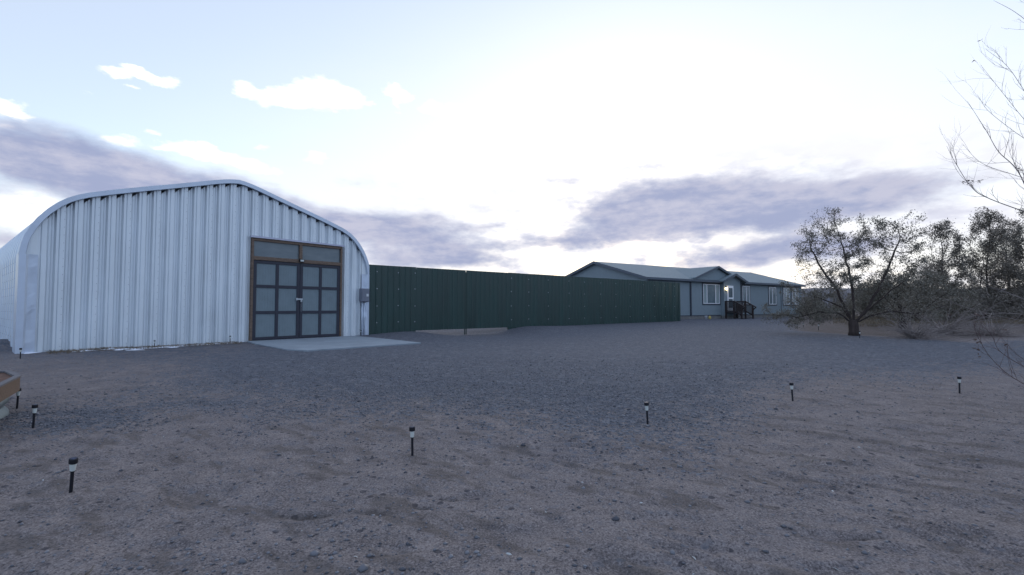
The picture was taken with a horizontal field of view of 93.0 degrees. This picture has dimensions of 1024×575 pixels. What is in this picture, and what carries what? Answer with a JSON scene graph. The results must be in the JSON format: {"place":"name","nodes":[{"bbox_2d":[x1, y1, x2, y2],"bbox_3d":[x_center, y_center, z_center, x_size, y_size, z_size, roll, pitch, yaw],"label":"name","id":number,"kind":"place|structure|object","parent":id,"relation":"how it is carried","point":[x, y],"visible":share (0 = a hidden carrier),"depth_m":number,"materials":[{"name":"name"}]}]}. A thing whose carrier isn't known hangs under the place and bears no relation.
{"place":"outdoors","nodes":[
{"label":"outdoors","id":0,"kind":"place"},
{"bbox_2d":[56,387,822,574],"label":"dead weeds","id":1,"kind":"object","parent":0,"point":[86,572],"visible":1,"depth_m":4.62,"materials":[{"name":"brown plant"}]},
{"bbox_2d":[0,307,1023,574],"bbox_3d":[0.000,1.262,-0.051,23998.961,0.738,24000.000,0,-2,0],"label":"ground","id":2,"kind":"structure","parent":0,"point":[818,547],"depth_m":4.65,"materials":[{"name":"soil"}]},
{"bbox_2d":[0,370,20,418],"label":"raised bed","id":3,"kind":"object","parent":2,"relation":"on","point":[9,383],"visible":0.96,"depth_m":6.27,"materials":[{"name":"brown wood"}]},
{"bbox_2d":[16,388,21,408],"bbox_3d":[-6.990,1.599,6.864,0.061,0.358,0.061,5,1,0],"label":"solar path light","id":4,"kind":"object","parent":2,"relation":"on","point":[17,399],"visible":0.55,"depth_m":6.86,"materials":[{"name":"black plastic"}]},
{"bbox_2d":[32,404,37,427],"bbox_3d":[-5.656,1.553,5.743,0.057,0.334,0.057,2,-3,0],"label":"solar path light","id":5,"kind":"object","parent":2,"relation":"on","point":[34,408],"visible":0.94,"depth_m":5.73,"materials":[{"name":"black plastic"}]},
{"bbox_2d":[68,457,77,492],"bbox_3d":[-3.453,1.502,3.808,0.058,0.341,0.058,9,5,0],"label":"solar path light","id":6,"kind":"object","parent":2,"relation":"on","point":[72,462],"visible":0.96,"depth_m":3.79,"materials":[{"name":"black plastic"}]},
{"bbox_2d":[21,342,233,353],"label":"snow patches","id":7,"kind":"object","parent":2,"relation":"on","point":[123,349],"visible":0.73,"depth_m":14.80,"materials":[{"name":"white snow"}]},
{"bbox_2d":[46,341,241,353],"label":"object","id":8,"kind":"structure","parent":2,"relation":"on","point":[121,347],"depth_m":15.20,"materials":[{"name":"plant"}]},
{"bbox_2d":[0,179,368,353],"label":"metal shed","id":9,"kind":"structure","parent":2,"relation":"on","point":[213,261],"depth_m":16.66,"materials":[{"name":"metal"}]},
{"bbox_2d":[252,260,299,339],"bbox_3d":[-9.257,0.504,19.094,0.070,3.050,1.809,-2,-3,40],"label":"door","id":10,"kind":"structure","parent":9,"relation":"in","point":[276,285],"depth_m":19.05,"materials":[{"name":"paint"}]},
{"bbox_2d":[296,263,339,337],"bbox_3d":[-8.134,0.557,20.402,0.125,3.050,1.945,-2,-3,40],"label":"door","id":11,"kind":"structure","parent":9,"relation":"in","point":[319,300],"depth_m":20.44,"materials":[{"name":"paint"}]},
{"bbox_2d":[359,288,368,334],"bbox_3d":[-6.688,1.097,21.977,0.230,2.100,0.420,-2,-3,40],"label":"electrical box","id":12,"kind":"object","parent":9,"relation":"attached to","point":[364,295],"visible":1,"depth_m":21.90,"materials":[{"name":"grey metal"}]},
{"bbox_2d":[247,336,420,351],"bbox_3d":[-6.625,2.081,17.764,5.758,0.200,4.741,-2,-3,44],"label":"concrete apron","id":13,"kind":"object","parent":2,"relation":"on","point":[322,343],"visible":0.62,"depth_m":16.85,"materials":[{"name":"grey concrete"}]},
{"bbox_2d":[369,264,415,334],"bbox_3d":[-5.683,0.654,22.975,2.490,3.367,0.205,2,-3,-40],"label":"metal fence","id":14,"kind":"object","parent":2,"relation":"on","point":[392,298],"visible":0.75,"depth_m":22.93,"materials":[{"name":"green metal"}]},
{"bbox_2d":[409,426,414,455],"bbox_3d":[-0.982,1.542,4.780,0.058,0.340,0.058,0,-2,-30],"label":"solar path light","id":15,"kind":"object","parent":2,"relation":"on","point":[411,429],"visible":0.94,"depth_m":4.77,"materials":[{"name":"black plastic"}]},
{"bbox_2d":[416,267,507,333],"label":"double gate","id":16,"kind":"structure","parent":2,"relation":"on","point":[455,299],"depth_m":25.39,"materials":[{"name":"green metal"}]},
{"bbox_2d":[507,273,680,329],"bbox_3d":[6.595,1.044,33.172,17.780,3.319,0.205,2,-3,-40],"label":"metal fence","id":17,"kind":"object","parent":2,"relation":"on","point":[543,300],"visible":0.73,"depth_m":31.67,"materials":[{"name":"green metal"}]},
{"bbox_2d":[644,402,648,423],"bbox_3d":[1.654,1.571,5.939,0.057,0.334,0.057,-3,-1,0],"label":"solar path light","id":18,"kind":"object","parent":2,"relation":"on","point":[646,404],"visible":0.98,"depth_m":5.93,"materials":[{"name":"black plastic"}]},
{"bbox_2d":[566,261,805,318],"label":"house","id":19,"kind":"structure","parent":2,"relation":"on","point":[706,291],"depth_m":44.96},
{"bbox_2d":[702,283,720,304],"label":"window","id":20,"kind":"structure","parent":19,"relation":"in","point":[711,295],"depth_m":44.29,"materials":[{"name":"white paint"}]},
{"bbox_2d":[727,286,733,309],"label":"door","id":21,"kind":"structure","parent":19,"relation":"in","point":[730,293],"depth_m":45.30,"materials":[{"name":"white paint"}]},
{"bbox_2d":[741,285,750,304],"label":"window","id":22,"kind":"structure","parent":19,"relation":"in","point":[745,289],"depth_m":47.40,"materials":[{"name":"white glass"}]},
{"bbox_2d":[768,286,776,305],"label":"window","id":23,"kind":"structure","parent":19,"relation":"in","point":[772,290],"depth_m":50.05,"materials":[{"name":"white paint"}]},
{"bbox_2d":[782,287,789,305],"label":"window","id":24,"kind":"structure","parent":19,"relation":"in","point":[784,289],"depth_m":51.55,"materials":[{"name":"white paint"}]},
{"bbox_2d":[791,287,798,305],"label":"window","id":25,"kind":"structure","parent":19,"relation":"in","point":[796,297],"depth_m":52.61,"materials":[{"name":"white glass"}]},
{"bbox_2d":[725,301,755,318],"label":"porch steps","id":26,"kind":"structure","parent":2,"relation":"on","point":[738,307],"depth_m":44.49,"materials":[{"name":"brown wood"}]},
{"bbox_2d":[789,382,793,400],"bbox_3d":[4.294,1.629,7.440,0.058,0.340,0.058,-3,-2,0],"label":"solar path light","id":27,"kind":"object","parent":2,"relation":"on","point":[791,384],"visible":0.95,"depth_m":7.43,"materials":[{"name":"black plastic"}]},
{"bbox_2d":[795,292,858,318],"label":"shrub","id":28,"kind":"object","parent":2,"relation":"on","point":[838,301],"visible":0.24,"depth_m":43.55,"materials":[{"name":"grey plant"}]},
{"bbox_2d":[828,287,868,316],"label":"shrub","id":29,"kind":"object","parent":2,"relation":"on","point":[842,292],"visible":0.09,"depth_m":49.98,"materials":[{"name":"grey plant"}]},
{"bbox_2d":[761,207,951,335],"bbox_3d":[13.962,-0.763,20.401,6.542,5.574,3.232,-1,-3,31],"label":"leafy tree","id":30,"kind":"object","parent":2,"relation":"on","point":[853,326],"visible":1,"depth_m":20.03,"materials":[{"name":"green plant"}]},
{"bbox_2d":[860,294,907,316],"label":"shrub","id":31,"kind":"object","parent":2,"relation":"on","point":[884,308],"visible":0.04,"depth_m":45.83,"materials":[{"name":"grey plant"}]},
{"bbox_2d":[855,285,933,318],"bbox_3d":[31.234,1.046,39.935,6.935,3.479,4.918,0,-2,0],"label":"shrub","id":32,"kind":"object","parent":2,"relation":"on","point":[891,314],"visible":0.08,"depth_m":39.88,"materials":[{"name":"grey plant"}]},
{"bbox_2d":[849,267,984,328],"bbox_3d":[21.114,0.472,25.639,5.769,3.443,3.823,-1,-3,26],"label":"leafy tree","id":33,"kind":"object","parent":2,"relation":"on","point":[898,280],"visible":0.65,"depth_m":25.32,"materials":[{"name":"green plant"}]},
{"bbox_2d":[896,262,951,316],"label":"tall tree","id":34,"kind":"object","parent":2,"relation":"on","point":[935,270],"visible":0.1,"depth_m":45.89,"materials":[{"name":"green plant"}]},
{"bbox_2d":[873,305,977,340],"bbox_3d":[15.428,1.315,18.434,3.094,1.294,2.843,1,-2,-15],"label":"bare shrub","id":35,"kind":"object","parent":2,"relation":"on","point":[918,334],"visible":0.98,"depth_m":18.36,"materials":[{"name":"brown plant"}]},
{"bbox_2d":[887,292,974,322],"bbox_3d":[28.170,1.337,32.907,5.113,2.413,4.109,0,-2,0],"label":"shrub","id":36,"kind":"object","parent":2,"relation":"on","point":[943,302],"visible":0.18,"depth_m":32.41,"materials":[{"name":"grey plant"}]},
{"bbox_2d":[893,298,999,336],"bbox_3d":[18.479,1.214,20.914,3.534,1.646,3.442,0,-2,0],"label":"bare shrub","id":37,"kind":"object","parent":2,"relation":"on","point":[951,328],"visible":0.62,"depth_m":20.64,"materials":[{"name":"brown plant"}]},
{"bbox_2d":[922,217,980,319],"bbox_3d":[33.366,-1.372,37.048,3.666,7.922,3.641,0,-2,0],"label":"tall tree","id":38,"kind":"object","parent":2,"relation":"on","point":[954,253],"visible":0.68,"depth_m":36.86,"materials":[{"name":"green plant"}]},
{"bbox_2d":[919,281,990,319],"bbox_3d":[35.150,1.101,39.039,5.347,3.495,4.737,-1,-3,29],"label":"shrub","id":39,"kind":"object","parent":2,"relation":"on","point":[966,300],"visible":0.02,"depth_m":38.08,"materials":[{"name":"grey plant"}]},
{"bbox_2d":[957,376,961,393],"bbox_3d":[7.500,1.664,8.137,0.058,0.340,0.058,0,-1,-1],"label":"solar path light","id":40,"kind":"object","parent":2,"relation":"on","point":[959,378],"visible":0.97,"depth_m":8.13,"materials":[{"name":"black plastic"}]},
{"bbox_2d":[928,0,1023,385],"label":"bare tree","id":41,"kind":"object","parent":2,"relation":"on","point":[984,207],"visible":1,"depth_m":5.84,"materials":[{"name":"brown plant"}]},
{"bbox_2d":[944,287,1023,320],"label":"shrub","id":42,"kind":"object","parent":2,"relation":"on","point":[1006,311],"visible":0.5,"depth_m":34.33,"materials":[{"name":"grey plant"}]},
{"bbox_2d":[948,308,1023,337],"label":"bare shrub","id":43,"kind":"object","parent":2,"relation":"on","point":[995,332],"visible":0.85,"depth_m":19.81,"materials":[{"name":"brown plant"}]},
{"bbox_2d":[961,209,1021,318],"bbox_3d":[38.583,-1.893,39.114,3.713,9.107,3.382,-2,-3,35],"label":"tall tree","id":44,"kind":"object","parent":2,"relation":"on","point":[988,220],"visible":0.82,"depth_m":38.88,"materials":[{"name":"green plant"}]},
{"bbox_2d":[978,217,1023,317],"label":"tall tree","id":45,"kind":"object","parent":2,"relation":"on","point":[1007,246],"visible":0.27,"depth_m":43.02,"materials":[{"name":"green plant"}]},
{"bbox_2d":[980,286,1023,319],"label":"shrub","id":46,"kind":"object","parent":2,"relation":"on","point":[1008,303],"visible":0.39,"depth_m":37.66,"materials":[{"name":"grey plant"}]},
{"bbox_2d":[995,208,1023,302],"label":"tall tree","id":47,"kind":"object","parent":2,"relation":"on","point":[1018,254],"visible":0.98,"depth_m":36.60,"materials":[{"name":"green plant"}]},
{"bbox_2d":[0,0,1023,288],"label":"sky","id":48,"kind":"structure","parent":0,"point":[542,137],"materials":[{"name":"white"}]},
{"bbox_2d":[43,385,995,574],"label":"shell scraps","id":49,"kind":"object","parent":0,"point":[507,553],"visible":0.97,"depth_m":3.52,"materials":[{"name":"white"}]},
{"bbox_2d":[801,288,1022,306],"bbox_3d":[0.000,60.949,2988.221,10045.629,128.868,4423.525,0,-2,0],"label":"hills","id":50,"kind":"structure","parent":0,"point":[847,291],"depth_m":2905.27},
{"bbox_2d":[833,316,1023,326],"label":"dry grass field","id":51,"kind":"structure","parent":0,"point":[871,322],"depth_m":32.65,"materials":[{"name":"plant"}]}
]}

